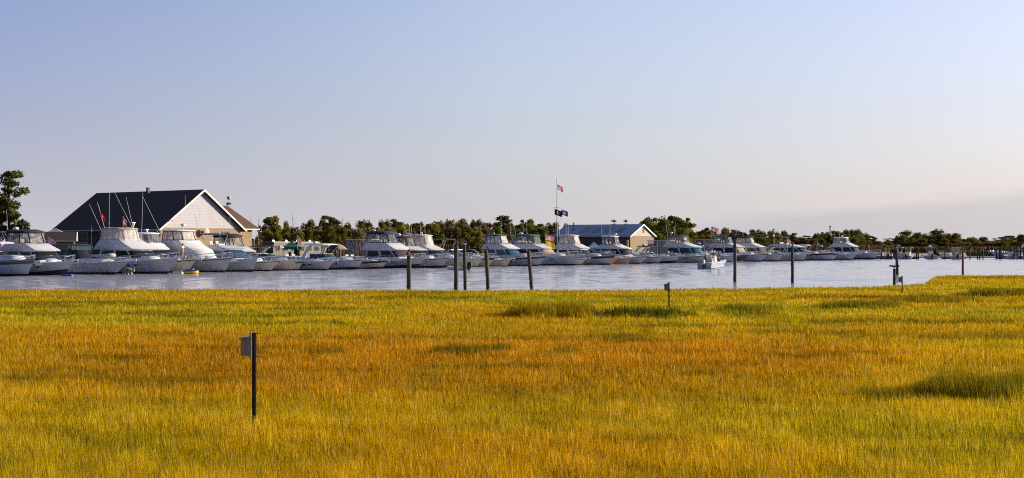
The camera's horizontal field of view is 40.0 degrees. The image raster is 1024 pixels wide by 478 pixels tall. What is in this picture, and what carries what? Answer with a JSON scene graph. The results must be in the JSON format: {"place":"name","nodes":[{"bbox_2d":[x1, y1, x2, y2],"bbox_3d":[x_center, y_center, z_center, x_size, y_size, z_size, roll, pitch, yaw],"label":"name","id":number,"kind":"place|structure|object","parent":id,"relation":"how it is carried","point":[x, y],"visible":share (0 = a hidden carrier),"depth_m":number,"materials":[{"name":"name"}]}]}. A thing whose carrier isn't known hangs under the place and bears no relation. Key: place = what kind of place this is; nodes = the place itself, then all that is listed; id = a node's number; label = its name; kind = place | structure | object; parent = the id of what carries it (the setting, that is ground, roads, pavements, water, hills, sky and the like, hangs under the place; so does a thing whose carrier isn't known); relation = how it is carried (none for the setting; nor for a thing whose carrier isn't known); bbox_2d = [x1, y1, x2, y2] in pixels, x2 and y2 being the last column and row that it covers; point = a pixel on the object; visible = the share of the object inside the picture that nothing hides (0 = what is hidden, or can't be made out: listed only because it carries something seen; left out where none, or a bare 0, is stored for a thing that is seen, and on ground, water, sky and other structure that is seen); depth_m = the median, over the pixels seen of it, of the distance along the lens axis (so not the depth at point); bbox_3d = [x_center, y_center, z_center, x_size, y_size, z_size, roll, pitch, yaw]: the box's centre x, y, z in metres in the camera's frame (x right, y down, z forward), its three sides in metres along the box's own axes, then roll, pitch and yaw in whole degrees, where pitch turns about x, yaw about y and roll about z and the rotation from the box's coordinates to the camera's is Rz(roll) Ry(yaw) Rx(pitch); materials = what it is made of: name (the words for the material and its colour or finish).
{"place":"outdoors","nodes":[
{"label":"outdoors","id":0,"kind":"place"},
{"bbox_2d":[13,236,42,242],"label":"shed","id":1,"kind":"structure","parent":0,"point":[39,239],"depth_m":195.05,"materials":[{"name":"grey"}]},
{"bbox_2d":[0,258,1023,290],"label":"water","id":2,"kind":"structure","parent":0,"point":[823,273],"depth_m":137.81,"materials":[{"name":"grey liquid"}]},
{"bbox_2d":[199,212,258,271],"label":"flybridge boat","id":3,"kind":"object","parent":2,"relation":"on","point":[241,260],"visible":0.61,"depth_m":168.60,"materials":[{"name":"white paint"}]},
{"bbox_2d":[340,255,389,268],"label":"motor boat","id":4,"kind":"object","parent":2,"relation":"on","point":[373,263],"visible":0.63,"depth_m":188.76,"materials":[{"name":"white paint"}]},
{"bbox_2d":[0,0,1023,244],"label":"sky","id":5,"kind":"structure","parent":0,"point":[882,119],"materials":[{"name":"blue"}]},
{"bbox_2d":[0,274,1023,477],"bbox_3d":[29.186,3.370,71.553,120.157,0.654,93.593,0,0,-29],"label":"ground","id":6,"kind":"structure","parent":0,"point":[569,407],"depth_m":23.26,"materials":[{"name":"yellow plant"}]},
{"bbox_2d":[238,332,261,422],"bbox_3d":[-3.850,2.150,20.683,0.333,1.550,0.190,0,0,-6],"label":"nest box post","id":7,"kind":"object","parent":6,"relation":"on","point":[248,345],"visible":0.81,"depth_m":20.67,"materials":[{"name":"wood"}]},
{"bbox_2d":[75,253,993,262],"bbox_3d":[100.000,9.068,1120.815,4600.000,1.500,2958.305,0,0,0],"label":"shore ground","id":8,"kind":"structure","parent":0,"point":[986,254],"depth_m":479.22,"materials":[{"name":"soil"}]},
{"bbox_2d":[0,170,29,241],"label":"tall tree","id":9,"kind":"object","parent":8,"relation":"on","point":[8,204],"visible":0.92,"depth_m":214.44,"materials":[{"name":"green plant"}]},
{"bbox_2d":[4,219,29,252],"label":"shrub","id":10,"kind":"object","parent":8,"relation":"on","point":[19,226],"visible":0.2,"depth_m":205.00,"materials":[{"name":"green plant"}]},
{"bbox_2d":[43,232,77,262],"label":"shed","id":11,"kind":"structure","parent":8,"relation":"on","point":[65,237],"depth_m":184.43,"materials":[{"name":"grey"}]},
{"bbox_2d":[52,187,246,257],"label":"clubhouse","id":12,"kind":"structure","parent":8,"relation":"on","point":[171,209],"depth_m":208.20,"materials":[{"name":"beige brick"}]},
{"bbox_2d":[77,232,87,242],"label":"window","id":13,"kind":"structure","parent":12,"relation":"in","point":[82,236],"depth_m":209.85,"materials":[{"name":"black glass"}]},
{"bbox_2d":[223,206,259,247],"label":"building wing","id":14,"kind":"structure","parent":8,"relation":"on","point":[247,225],"depth_m":218.32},
{"bbox_2d":[252,229,280,245],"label":"shrub","id":15,"kind":"object","parent":8,"relation":"on","point":[269,234],"visible":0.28,"depth_m":260.76,"materials":[{"name":"green plant"}]},
{"bbox_2d":[260,215,285,239],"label":"broadleaf tree","id":16,"kind":"object","parent":8,"relation":"on","point":[269,221],"visible":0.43,"depth_m":266.87,"materials":[{"name":"green plant"}]},
{"bbox_2d":[261,240,295,255],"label":"camper trailer","id":17,"kind":"object","parent":8,"relation":"on","point":[270,250],"visible":0.43,"depth_m":204.22,"materials":[{"name":"grey"}]},
{"bbox_2d":[282,241,300,255],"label":"canopy tent","id":18,"kind":"object","parent":8,"relation":"on","point":[291,245],"visible":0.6,"depth_m":198.01,"materials":[{"name":"green fabric"}]},
{"bbox_2d":[288,230,312,241],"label":"shrub","id":19,"kind":"object","parent":8,"relation":"on","point":[301,235],"visible":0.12,"depth_m":264.73,"materials":[{"name":"green plant"}]},
{"bbox_2d":[293,240,320,257],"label":"camper trailer","id":20,"kind":"object","parent":8,"relation":"on","point":[313,249],"visible":0.44,"depth_m":209.35,"materials":[{"name":"grey"}]},
{"bbox_2d":[302,227,322,242],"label":"shrub","id":21,"kind":"object","parent":8,"relation":"on","point":[309,234],"visible":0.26,"depth_m":270.57,"materials":[{"name":"green plant"}]},
{"bbox_2d":[321,225,341,243],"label":"shrub","id":22,"kind":"object","parent":8,"relation":"on","point":[329,235],"visible":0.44,"depth_m":273.25,"materials":[{"name":"green plant"}]},
{"bbox_2d":[321,215,341,232],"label":"pine tree","id":23,"kind":"object","parent":8,"relation":"on","point":[331,219],"visible":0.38,"depth_m":282.37,"materials":[{"name":"green plant"}]},
{"bbox_2d":[326,225,358,243],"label":"shrub","id":24,"kind":"object","parent":8,"relation":"on","point":[342,230],"visible":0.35,"depth_m":276.23,"materials":[{"name":"green plant"}]},
{"bbox_2d":[341,240,357,255],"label":"canopy tent","id":25,"kind":"object","parent":8,"relation":"on","point":[348,244],"visible":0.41,"depth_m":213.01,"materials":[{"name":"black fabric"}]},
{"bbox_2d":[353,229,365,244],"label":"shrub","id":26,"kind":"object","parent":8,"relation":"on","point":[359,232],"visible":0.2,"depth_m":281.09,"materials":[{"name":"green plant"}]},
{"bbox_2d":[360,227,377,241],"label":"shrub","id":27,"kind":"object","parent":8,"relation":"on","point":[370,236],"visible":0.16,"depth_m":285.67,"materials":[{"name":"green plant"}]},
{"bbox_2d":[374,228,393,241],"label":"shrub","id":28,"kind":"object","parent":8,"relation":"on","point":[384,236],"visible":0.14,"depth_m":287.43,"materials":[{"name":"green plant"}]},
{"bbox_2d":[384,226,406,243],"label":"shrub","id":29,"kind":"object","parent":8,"relation":"on","point":[393,229],"visible":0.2,"depth_m":290.47,"materials":[{"name":"green plant"}]},
{"bbox_2d":[408,222,423,233],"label":"broadleaf tree","id":30,"kind":"object","parent":8,"relation":"on","point":[415,226],"visible":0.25,"depth_m":305.12,"materials":[{"name":"green plant"}]},
{"bbox_2d":[422,222,444,241],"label":"broadleaf tree","id":31,"kind":"object","parent":8,"relation":"on","point":[430,226],"visible":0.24,"depth_m":308.39,"materials":[{"name":"green plant"}]},
{"bbox_2d":[430,226,450,245],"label":"shrub","id":32,"kind":"object","parent":8,"relation":"on","point":[437,233],"visible":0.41,"depth_m":304.89,"materials":[{"name":"green plant"}]},
{"bbox_2d":[441,226,453,242],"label":"shrub","id":33,"kind":"object","parent":8,"relation":"on","point":[448,231],"visible":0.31,"depth_m":308.95,"materials":[{"name":"green plant"}]},
{"bbox_2d":[444,218,456,240],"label":"broadleaf tree","id":34,"kind":"object","parent":8,"relation":"on","point":[448,224],"visible":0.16,"depth_m":316.12,"materials":[{"name":"green plant"}]},
{"bbox_2d":[446,226,471,244],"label":"shrub","id":35,"kind":"object","parent":8,"relation":"on","point":[457,232],"visible":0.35,"depth_m":306.59,"materials":[{"name":"green plant"}]},
{"bbox_2d":[460,224,475,242],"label":"shrub","id":36,"kind":"object","parent":8,"relation":"on","point":[466,228],"visible":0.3,"depth_m":308.74,"materials":[{"name":"green plant"}]},
{"bbox_2d":[468,230,485,252],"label":"broadleaf tree","id":37,"kind":"object","parent":8,"relation":"on","point":[477,241],"visible":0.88,"depth_m":282.65,"materials":[{"name":"green plant"}]},
{"bbox_2d":[494,215,516,233],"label":"tree","id":38,"kind":"object","parent":8,"relation":"on","point":[504,221],"visible":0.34,"depth_m":327.47,"materials":[{"name":"green plant"}]},
{"bbox_2d":[503,224,523,244],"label":"shrub","id":39,"kind":"object","parent":8,"relation":"on","point":[508,230],"visible":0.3,"depth_m":320.55,"materials":[{"name":"green plant"}]},
{"bbox_2d":[515,218,537,238],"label":"broadleaf tree","id":40,"kind":"object","parent":8,"relation":"on","point":[529,224],"visible":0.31,"depth_m":333.70,"materials":[{"name":"green plant"}]},
{"bbox_2d":[522,228,544,243],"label":"shrub","id":41,"kind":"object","parent":8,"relation":"on","point":[532,231],"visible":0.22,"depth_m":329.92,"materials":[{"name":"green plant"}]},
{"bbox_2d":[529,226,554,243],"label":"shrub","id":42,"kind":"object","parent":8,"relation":"on","point":[542,231],"visible":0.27,"depth_m":329.38,"materials":[{"name":"green plant"}]},
{"bbox_2d":[545,222,559,241],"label":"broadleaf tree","id":43,"kind":"object","parent":8,"relation":"on","point":[556,226],"visible":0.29,"depth_m":340.92,"materials":[{"name":"green plant"}]},
{"bbox_2d":[252,242,887,257],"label":"reeds","id":44,"kind":"object","parent":8,"relation":"on","point":[861,247],"visible":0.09,"depth_m":285.48,"materials":[{"name":"green plant"}]},
{"bbox_2d":[553,222,656,253],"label":"metal shed","id":45,"kind":"structure","parent":8,"relation":"on","point":[635,235],"depth_m":289.98,"materials":[{"name":"blue"}]},
{"bbox_2d":[639,216,669,243],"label":"broadleaf tree","id":46,"kind":"object","parent":8,"relation":"on","point":[648,223],"visible":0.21,"depth_m":325.10,"materials":[{"name":"green plant"}]},
{"bbox_2d":[649,244,665,254],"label":"storage container","id":47,"kind":"object","parent":8,"relation":"on","point":[663,250],"visible":0.3,"depth_m":290.79,"materials":[{"name":"grey"}]},
{"bbox_2d":[649,215,675,243],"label":"broadleaf tree","id":48,"kind":"object","parent":8,"relation":"on","point":[663,232],"visible":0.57,"depth_m":319.35,"materials":[{"name":"green plant"}]},
{"bbox_2d":[672,228,693,243],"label":"shrub","id":49,"kind":"object","parent":8,"relation":"on","point":[686,231],"visible":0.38,"depth_m":320.96,"materials":[{"name":"green plant"}]},
{"bbox_2d":[669,217,697,243],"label":"broadleaf tree","id":50,"kind":"object","parent":8,"relation":"on","point":[678,222],"visible":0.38,"depth_m":328.61,"materials":[{"name":"green plant"}]},
{"bbox_2d":[849,229,866,244],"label":"shrub","id":51,"kind":"object","parent":8,"relation":"on","point":[858,232],"visible":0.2,"depth_m":424.25,"materials":[{"name":"green plant"}]},
{"bbox_2d":[893,234,915,246],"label":"shrub","id":52,"kind":"object","parent":8,"relation":"on","point":[903,237],"visible":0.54,"depth_m":538.99,"materials":[{"name":"green plant"}]},
{"bbox_2d":[909,238,937,246],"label":"shrub","id":53,"kind":"object","parent":8,"relation":"on","point":[920,242],"visible":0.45,"depth_m":531.67,"materials":[{"name":"green plant"}]},
{"bbox_2d":[924,234,948,245],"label":"shrub","id":54,"kind":"object","parent":8,"relation":"on","point":[938,238],"visible":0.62,"depth_m":536.19,"materials":[{"name":"green plant"}]},
{"bbox_2d":[922,228,951,241],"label":"shrub","id":55,"kind":"object","parent":8,"relation":"on","point":[935,232],"visible":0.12,"depth_m":558.48,"materials":[{"name":"green plant"}]},
{"bbox_2d":[936,238,960,246],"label":"shrub","id":56,"kind":"object","parent":8,"relation":"on","point":[941,242],"visible":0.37,"depth_m":533.30,"materials":[{"name":"green plant"}]},
{"bbox_2d":[889,246,1022,252],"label":"reeds","id":57,"kind":"object","parent":8,"relation":"on","point":[914,249],"visible":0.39,"depth_m":493.67,"materials":[{"name":"green plant"}]},
{"bbox_2d":[943,233,969,245],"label":"shrub","id":58,"kind":"object","parent":8,"relation":"on","point":[955,236],"visible":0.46,"depth_m":538.84,"materials":[{"name":"green plant"}]},
{"bbox_2d":[936,250,1013,253],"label":"bank grass","id":59,"kind":"structure","parent":8,"relation":"on","point":[965,251],"depth_m":480.68,"materials":[{"name":"green plant"}]},
{"label":"water","id":60,"kind":"structure","parent":0,"visible":0},
{"bbox_2d":[0,242,35,275],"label":"motor boat","id":61,"kind":"object","parent":60,"relation":"on","point":[15,265],"visible":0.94,"depth_m":143.61,"materials":[{"name":"white paint"}]},
{"bbox_2d":[0,210,78,274],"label":"flybridge boat","id":62,"kind":"object","parent":60,"relation":"on","point":[48,261],"visible":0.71,"depth_m":148.40,"materials":[{"name":"white paint"}]},
{"bbox_2d":[48,237,136,274],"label":"motor boat","id":63,"kind":"object","parent":60,"relation":"on","point":[86,263],"visible":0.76,"depth_m":153.76,"materials":[{"name":"white paint"}]},
{"bbox_2d":[90,253,115,257],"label":"inflatable dinghy","id":64,"kind":"object","parent":63,"relation":"on","point":[105,255],"visible":0.93,"depth_m":153.22,"materials":[{"name":"grey rubber"}]},
{"bbox_2d":[89,190,185,273],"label":"flybridge boat","id":65,"kind":"object","parent":60,"relation":"on","point":[119,243],"visible":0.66,"depth_m":158.21,"materials":[{"name":"white paint"}]},
{"bbox_2d":[114,192,201,272],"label":"flybridge boat","id":66,"kind":"object","parent":60,"relation":"on","point":[181,265],"visible":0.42,"depth_m":162.61,"materials":[{"name":"white paint"}]},
{"bbox_2d":[142,196,232,271],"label":"flybridge boat","id":67,"kind":"object","parent":60,"relation":"on","point":[172,240],"visible":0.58,"depth_m":165.64,"materials":[{"name":"white paint"}]},
{"bbox_2d":[211,211,286,270],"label":"flybridge boat","id":68,"kind":"object","parent":60,"relation":"on","point":[262,265],"visible":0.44,"depth_m":173.46,"materials":[{"name":"white paint"}]},
{"bbox_2d":[249,227,297,270],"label":"motor boat","id":69,"kind":"object","parent":60,"relation":"on","point":[283,265],"visible":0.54,"depth_m":175.68,"materials":[{"name":"white paint"}]},
{"bbox_2d":[285,254,338,269],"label":"motor boat","id":70,"kind":"object","parent":60,"relation":"on","point":[314,264],"visible":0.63,"depth_m":180.37,"materials":[{"name":"white paint"}]},
{"bbox_2d":[297,235,367,269],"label":"motor boat","id":71,"kind":"object","parent":60,"relation":"on","point":[346,263],"visible":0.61,"depth_m":185.79,"materials":[{"name":"white paint"}]},
{"bbox_2d":[346,219,429,267],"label":"flybridge boat","id":72,"kind":"object","parent":60,"relation":"on","point":[395,252],"visible":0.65,"depth_m":196.01,"materials":[{"name":"white paint"}]},
{"bbox_2d":[406,256,410,289],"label":"piling","id":73,"kind":"object","parent":60,"relation":"in","point":[408,285],"visible":0.58,"depth_m":91.85,"materials":[{"name":"brown wood"}]},
{"bbox_2d":[384,226,453,267],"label":"flybridge boat","id":74,"kind":"object","parent":60,"relation":"on","point":[432,262],"visible":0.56,"depth_m":199.87,"materials":[{"name":"white paint"}]},
{"bbox_2d":[404,219,471,266],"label":"flybridge boat","id":75,"kind":"object","parent":60,"relation":"on","point":[422,240],"visible":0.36,"depth_m":205.04,"materials":[{"name":"white paint"}]},
{"bbox_2d":[454,245,457,289],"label":"piling","id":76,"kind":"object","parent":60,"relation":"in","point":[455,267],"visible":0.63,"depth_m":94.87,"materials":[{"name":"brown wood"}]},
{"bbox_2d":[433,239,483,266],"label":"motor boat","id":77,"kind":"object","parent":60,"relation":"on","point":[476,261],"visible":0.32,"depth_m":206.02,"materials":[{"name":"white paint"}]},
{"bbox_2d":[462,243,466,289],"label":"piling","id":78,"kind":"object","parent":60,"relation":"in","point":[464,269],"visible":0.78,"depth_m":96.90,"materials":[{"name":"brown wood"}]},
{"bbox_2d":[446,249,497,266],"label":"motor boat","id":79,"kind":"object","parent":60,"relation":"on","point":[482,262],"visible":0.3,"depth_m":209.57,"materials":[{"name":"white paint"}]},
{"bbox_2d":[484,250,489,290],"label":"piling","id":80,"kind":"object","parent":60,"relation":"in","point":[486,258],"visible":0.64,"depth_m":94.89,"materials":[{"name":"brown wood"}]},
{"bbox_2d":[478,254,514,266],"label":"motor boat","id":81,"kind":"object","parent":60,"relation":"on","point":[502,262],"visible":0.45,"depth_m":211.84,"materials":[{"name":"white paint"}]},
{"bbox_2d":[481,232,548,265],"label":"flybridge boat","id":82,"kind":"object","parent":60,"relation":"on","point":[499,245],"visible":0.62,"depth_m":220.71,"materials":[{"name":"white paint"}]},
{"bbox_2d":[527,249,533,289],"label":"piling","id":83,"kind":"object","parent":60,"relation":"in","point":[530,270],"visible":0.59,"depth_m":97.89,"materials":[{"name":"brown wood"}]},
{"bbox_2d":[508,225,583,264],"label":"flybridge boat","id":84,"kind":"object","parent":60,"relation":"on","point":[556,258],"visible":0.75,"depth_m":227.93,"materials":[{"name":"white paint"}]},
{"bbox_2d":[555,221,615,264],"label":"flybridge boat","id":85,"kind":"object","parent":60,"relation":"on","point":[564,244],"visible":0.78,"depth_m":236.64,"materials":[{"name":"white paint"}]},
{"bbox_2d":[592,251,634,263],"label":"motor boat","id":86,"kind":"object","parent":60,"relation":"on","point":[621,259],"visible":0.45,"depth_m":241.17,"materials":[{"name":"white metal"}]},
{"bbox_2d":[596,227,651,263],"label":"flybridge boat","id":87,"kind":"object","parent":60,"relation":"on","point":[620,249],"visible":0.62,"depth_m":245.54,"materials":[{"name":"white paint"}]},
{"bbox_2d":[629,248,667,262],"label":"motor boat","id":88,"kind":"object","parent":60,"relation":"on","point":[655,258],"visible":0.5,"depth_m":249.51,"materials":[{"name":"white paint"}]},
{"bbox_2d":[634,244,682,262],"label":"motor boat","id":89,"kind":"object","parent":60,"relation":"on","point":[669,259],"visible":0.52,"depth_m":254.67,"materials":[{"name":"white paint"}]},
{"bbox_2d":[647,227,725,258],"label":"flybridge boat","id":90,"kind":"object","parent":60,"relation":"on","point":[684,247],"visible":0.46,"depth_m":270.37,"materials":[{"name":"white paint"}]},
{"bbox_2d":[664,251,708,262],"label":"motor boat","id":91,"kind":"object","parent":60,"relation":"on","point":[691,258],"visible":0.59,"depth_m":264.49,"materials":[{"name":"white paint"}]},
{"bbox_2d":[697,253,725,268],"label":"console boat","id":92,"kind":"object","parent":60,"relation":"on","point":[709,263],"visible":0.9,"depth_m":194.44,"materials":[{"name":"white paint"}]},
{"bbox_2d":[695,243,740,261],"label":"motor boat","id":93,"kind":"object","parent":60,"relation":"on","point":[728,257],"visible":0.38,"depth_m":273.18,"materials":[{"name":"white paint"}]},
{"bbox_2d":[710,252,750,261],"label":"motor boat","id":94,"kind":"object","parent":60,"relation":"on","point":[742,256],"visible":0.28,"depth_m":276.85,"materials":[{"name":"white paint"}]},
{"bbox_2d":[695,227,771,261],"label":"flybridge boat","id":95,"kind":"object","parent":60,"relation":"on","point":[723,247],"visible":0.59,"depth_m":286.39,"materials":[{"name":"white paint"}]},
{"bbox_2d":[733,239,736,281],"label":"piling","id":96,"kind":"object","parent":60,"relation":"in","point":[734,260],"visible":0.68,"depth_m":120.58,"materials":[{"name":"brown wood"}]},
{"bbox_2d":[736,228,784,260],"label":"flybridge boat","id":97,"kind":"object","parent":60,"relation":"on","point":[749,243],"visible":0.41,"depth_m":292.18,"materials":[{"name":"white paint"}]},
{"bbox_2d":[764,238,809,260],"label":"motor boat","id":98,"kind":"object","parent":60,"relation":"on","point":[797,257],"visible":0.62,"depth_m":301.94,"materials":[{"name":"white paint"}]},
{"bbox_2d":[791,247,793,282],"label":"piling","id":99,"kind":"object","parent":60,"relation":"in","point":[792,264],"visible":0.62,"depth_m":114.49,"materials":[{"name":"brown wood"}]},
{"bbox_2d":[771,235,834,259],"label":"flybridge boat","id":100,"kind":"object","parent":60,"relation":"on","point":[811,255],"visible":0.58,"depth_m":313.30,"materials":[{"name":"white paint"}]},
{"bbox_2d":[816,245,859,259],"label":"motor boat","id":101,"kind":"object","parent":60,"relation":"on","point":[844,256],"visible":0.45,"depth_m":322.92,"materials":[{"name":"white paint"}]},
{"bbox_2d":[830,232,880,258],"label":"flybridge boat","id":102,"kind":"object","parent":60,"relation":"on","point":[847,247],"visible":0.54,"depth_m":335.76,"materials":[{"name":"white paint"}]},
{"bbox_2d":[923,245,937,258],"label":"console boat","id":103,"kind":"object","parent":60,"relation":"on","point":[929,255],"visible":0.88,"depth_m":338.57,"materials":[{"name":"white paint"}]},
{"bbox_2d":[950,247,961,258],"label":"console boat","id":104,"kind":"object","parent":60,"relation":"on","point":[955,253],"visible":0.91,"depth_m":340.82,"materials":[{"name":"white paint"}]},
{"bbox_2d":[988,244,1023,258],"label":"cabin boat","id":105,"kind":"object","parent":60,"relation":"on","point":[994,253],"visible":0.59,"depth_m":361.10,"materials":[{"name":"white paint"}]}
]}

